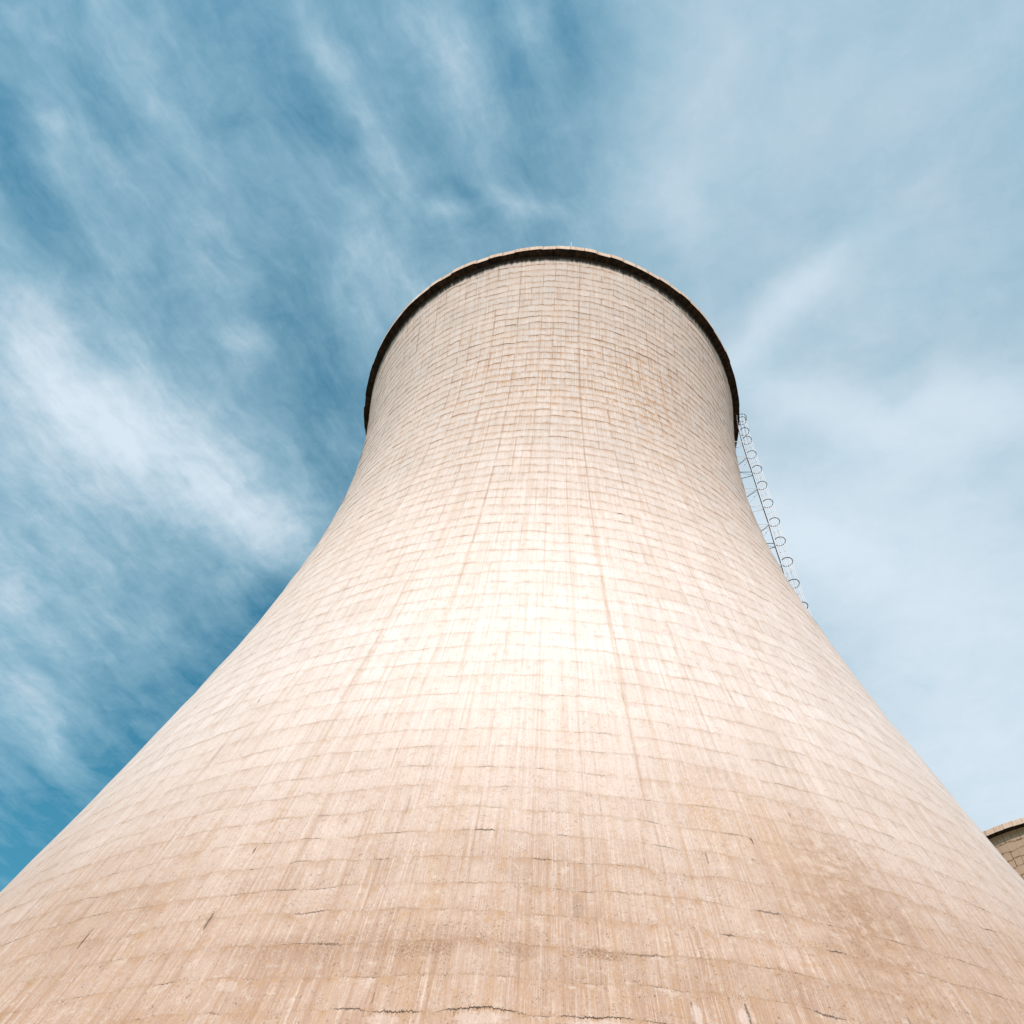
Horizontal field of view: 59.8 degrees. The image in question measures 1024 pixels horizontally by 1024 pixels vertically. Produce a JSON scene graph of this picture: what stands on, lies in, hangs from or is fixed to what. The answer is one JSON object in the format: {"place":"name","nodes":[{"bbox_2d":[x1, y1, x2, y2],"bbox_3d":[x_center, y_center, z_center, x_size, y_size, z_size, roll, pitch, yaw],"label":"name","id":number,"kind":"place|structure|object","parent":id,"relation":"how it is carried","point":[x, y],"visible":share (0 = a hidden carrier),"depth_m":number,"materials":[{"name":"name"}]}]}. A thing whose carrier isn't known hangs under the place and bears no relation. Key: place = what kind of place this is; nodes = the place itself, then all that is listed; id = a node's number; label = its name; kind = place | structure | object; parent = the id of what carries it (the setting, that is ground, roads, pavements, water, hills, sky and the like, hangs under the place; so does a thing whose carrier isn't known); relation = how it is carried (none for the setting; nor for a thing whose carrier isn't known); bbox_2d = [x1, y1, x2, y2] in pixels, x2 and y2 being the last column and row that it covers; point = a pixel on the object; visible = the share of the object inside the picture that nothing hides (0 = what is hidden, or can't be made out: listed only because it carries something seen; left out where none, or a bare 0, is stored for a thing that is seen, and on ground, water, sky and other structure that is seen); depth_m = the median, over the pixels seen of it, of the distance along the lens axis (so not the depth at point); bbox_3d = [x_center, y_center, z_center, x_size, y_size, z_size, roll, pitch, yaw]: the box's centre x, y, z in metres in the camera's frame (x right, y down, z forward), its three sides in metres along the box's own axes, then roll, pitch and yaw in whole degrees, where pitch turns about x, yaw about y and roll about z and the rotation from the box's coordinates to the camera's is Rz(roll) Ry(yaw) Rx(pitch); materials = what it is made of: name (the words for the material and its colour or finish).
{"place":"outdoors","nodes":[
{"label":"outdoors","id":0,"kind":"place"},
{"bbox_2d":[0,0,1023,891],"label":"sky","id":1,"kind":"structure","parent":0,"point":[217,217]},
{"label":"ground","id":2,"kind":"structure","parent":0,"visible":0},
{"bbox_2d":[0,246,1023,1023],"bbox_3d":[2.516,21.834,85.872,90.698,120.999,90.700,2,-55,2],"label":"cooling tower","id":3,"kind":"structure","parent":2,"relation":"on","point":[532,690],"depth_m":40.20,"materials":[{"name":"concrete"}]},
{"bbox_2d":[735,413,811,615],"bbox_3d":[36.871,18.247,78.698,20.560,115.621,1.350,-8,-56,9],"label":"caged ladder","id":4,"kind":"object","parent":3,"relation":"attached to","point":[763,509],"visible":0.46,"depth_m":108.88,"materials":[{"name":"metal"}]},
{"bbox_2d":[983,817,1023,878],"bbox_3d":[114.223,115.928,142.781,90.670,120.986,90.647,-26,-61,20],"label":"cooling tower","id":5,"kind":"structure","parent":2,"relation":"on","point":[1006,839],"depth_m":178.71,"materials":[{"name":"concrete"}]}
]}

